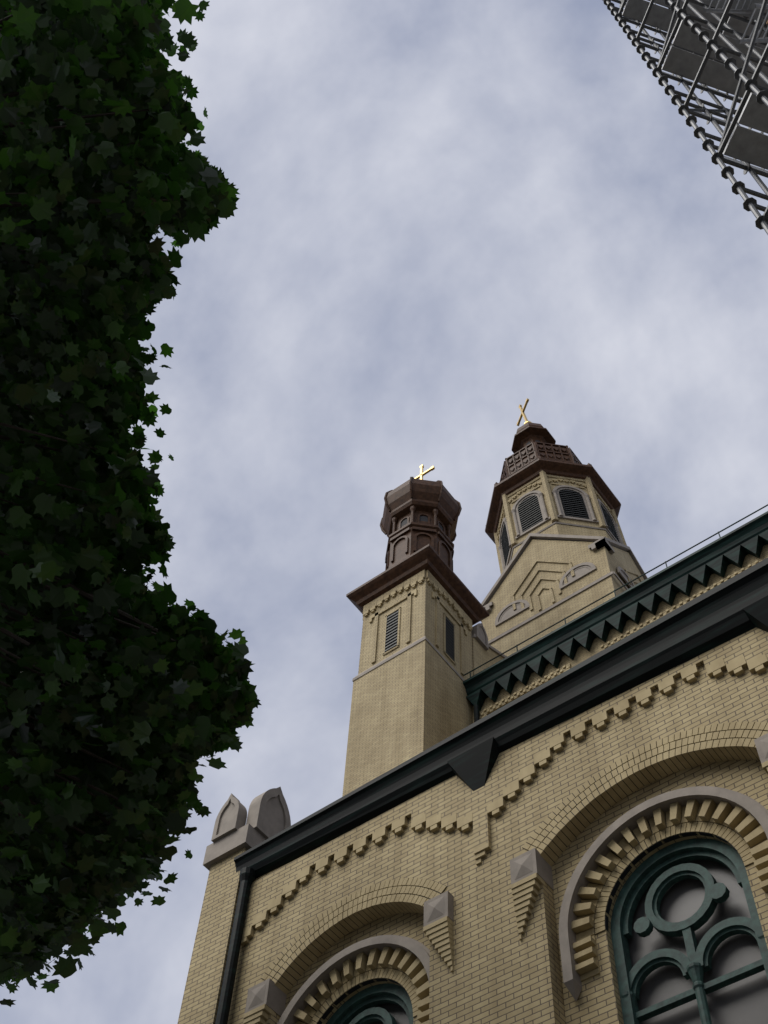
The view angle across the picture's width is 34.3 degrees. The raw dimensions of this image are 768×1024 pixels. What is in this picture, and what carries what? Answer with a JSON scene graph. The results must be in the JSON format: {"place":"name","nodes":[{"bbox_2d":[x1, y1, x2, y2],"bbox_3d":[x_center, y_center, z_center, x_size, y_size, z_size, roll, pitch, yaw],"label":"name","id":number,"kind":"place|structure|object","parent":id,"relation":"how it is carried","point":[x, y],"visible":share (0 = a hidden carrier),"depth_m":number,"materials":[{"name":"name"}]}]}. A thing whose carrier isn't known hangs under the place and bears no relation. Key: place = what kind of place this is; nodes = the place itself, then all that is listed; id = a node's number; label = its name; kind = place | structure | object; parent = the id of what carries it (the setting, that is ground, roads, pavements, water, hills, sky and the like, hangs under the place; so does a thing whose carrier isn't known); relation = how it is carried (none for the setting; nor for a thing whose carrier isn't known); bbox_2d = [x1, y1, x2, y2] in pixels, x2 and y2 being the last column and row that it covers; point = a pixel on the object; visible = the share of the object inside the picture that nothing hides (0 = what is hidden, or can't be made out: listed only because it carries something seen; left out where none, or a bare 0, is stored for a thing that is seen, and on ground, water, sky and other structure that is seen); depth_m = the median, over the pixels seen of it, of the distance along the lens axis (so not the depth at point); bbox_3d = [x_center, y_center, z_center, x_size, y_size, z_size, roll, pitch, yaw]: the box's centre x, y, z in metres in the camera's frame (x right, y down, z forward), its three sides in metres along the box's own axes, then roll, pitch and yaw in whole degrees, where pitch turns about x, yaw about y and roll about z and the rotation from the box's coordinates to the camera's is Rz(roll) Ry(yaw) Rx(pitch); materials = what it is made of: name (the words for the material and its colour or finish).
{"place":"outdoors","nodes":[
{"label":"outdoors","id":0,"kind":"place"},
{"bbox_2d":[0,0,767,1023],"label":"sky","id":1,"kind":"structure","parent":0,"point":[450,215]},
{"bbox_2d":[177,544,767,1023],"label":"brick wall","id":2,"kind":"structure","parent":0,"point":[409,704],"depth_m":15.01,"materials":[{"name":"beige brick"}]},
{"bbox_2d":[346,477,489,625],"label":"turret roof","id":3,"kind":"structure","parent":2,"relation":"on","point":[415,545],"depth_m":36.91,"materials":[{"name":"brown metal"}]},
{"bbox_2d":[414,464,434,479],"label":"cross","id":4,"kind":"object","parent":3,"relation":"on","point":[422,473],"visible":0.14,"depth_m":41.91,"materials":[{"name":"gold metal"}]},
{"bbox_2d":[384,611,454,660],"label":"louvers","id":5,"kind":"object","parent":2,"relation":"in","point":[397,631],"visible":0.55,"depth_m":32.93,"materials":[{"name":"grey wood"}]},
{"bbox_2d":[203,560,767,1023],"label":"stone trim","id":6,"kind":"structure","parent":2,"relation":"attached to","point":[737,819],"depth_m":14.09,"materials":[{"name":"grey stone"}]},
{"bbox_2d":[215,557,767,1023],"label":"church copper gutters","id":7,"kind":"object","parent":2,"relation":"attached to","point":[729,609],"visible":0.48,"depth_m":15.52,"materials":[{"name":"black metal"}]},
{"bbox_2d":[261,516,767,1023],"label":"church openings","id":8,"kind":"object","parent":2,"relation":"attached to","point":[613,892],"visible":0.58,"depth_m":14.12,"materials":[{"name":"brown brick"}]},
{"bbox_2d":[326,838,767,1023],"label":"window frame","id":9,"kind":"object","parent":2,"relation":"in","point":[665,869],"visible":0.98,"depth_m":12.54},
{"bbox_2d":[370,860,767,1023],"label":"window glass","id":10,"kind":"object","parent":9,"relation":"in","point":[744,1001],"depth_m":12.21,"materials":[{"name":"grey glass"}]},
{"bbox_2d":[481,470,643,655],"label":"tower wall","id":11,"kind":"structure","parent":2,"relation":"attached to","point":[539,570],"depth_m":40.10,"materials":[{"name":"brick"}]},
{"bbox_2d":[485,422,620,544],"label":"tower roof","id":12,"kind":"structure","parent":11,"relation":"on","point":[523,464],"depth_m":47.19,"materials":[{"name":"brown metal"}]},
{"bbox_2d":[516,398,531,425],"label":"cross","id":13,"kind":"object","parent":12,"relation":"on","point":[522,410],"visible":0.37,"depth_m":56.22,"materials":[{"name":"gold metal"}]},
{"bbox_2d":[518,440,588,531],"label":"tower openings","id":14,"kind":"object","parent":11,"relation":"attached to","point":[575,505],"visible":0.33,"depth_m":44.31,"materials":[{"name":"black"}]},
{"bbox_2d":[501,490,619,567],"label":"tower louvres","id":15,"kind":"object","parent":11,"relation":"on","point":[505,540],"visible":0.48,"depth_m":44.60,"materials":[{"name":"grey"}]},
{"bbox_2d":[481,479,647,643],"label":"tower trim","id":16,"kind":"structure","parent":11,"relation":"attached to","point":[508,612],"depth_m":41.82,"materials":[{"name":"grey stone"}]},
{"bbox_2d":[463,504,767,710],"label":"clerestory copper eaves","id":17,"kind":"object","parent":2,"relation":"attached to","point":[735,547],"visible":1,"depth_m":30.19,"materials":[{"name":"metal"}]},
{"bbox_2d":[603,0,767,234],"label":"scaffold tubes","id":18,"kind":"object","parent":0,"point":[727,172],"visible":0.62,"depth_m":13.93},
{"bbox_2d":[622,0,767,172],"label":"scaffold platforms","id":19,"kind":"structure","parent":18,"relation":"on","point":[746,145],"depth_m":15.60,"materials":[{"name":"grey metal"}]},
{"bbox_3d":[-3.174,1.405,6.882,4.998,13.304,7.970,-16,-61,12],"label":"tree trunk and limbs","id":20,"kind":"object","parent":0,"visible":0},
{"bbox_2d":[0,0,260,1006],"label":"tree leaves","id":21,"kind":"object","parent":20,"relation":"on","point":[74,336],"visible":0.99,"depth_m":7.92,"materials":[{"name":"green plant"}]}
]}

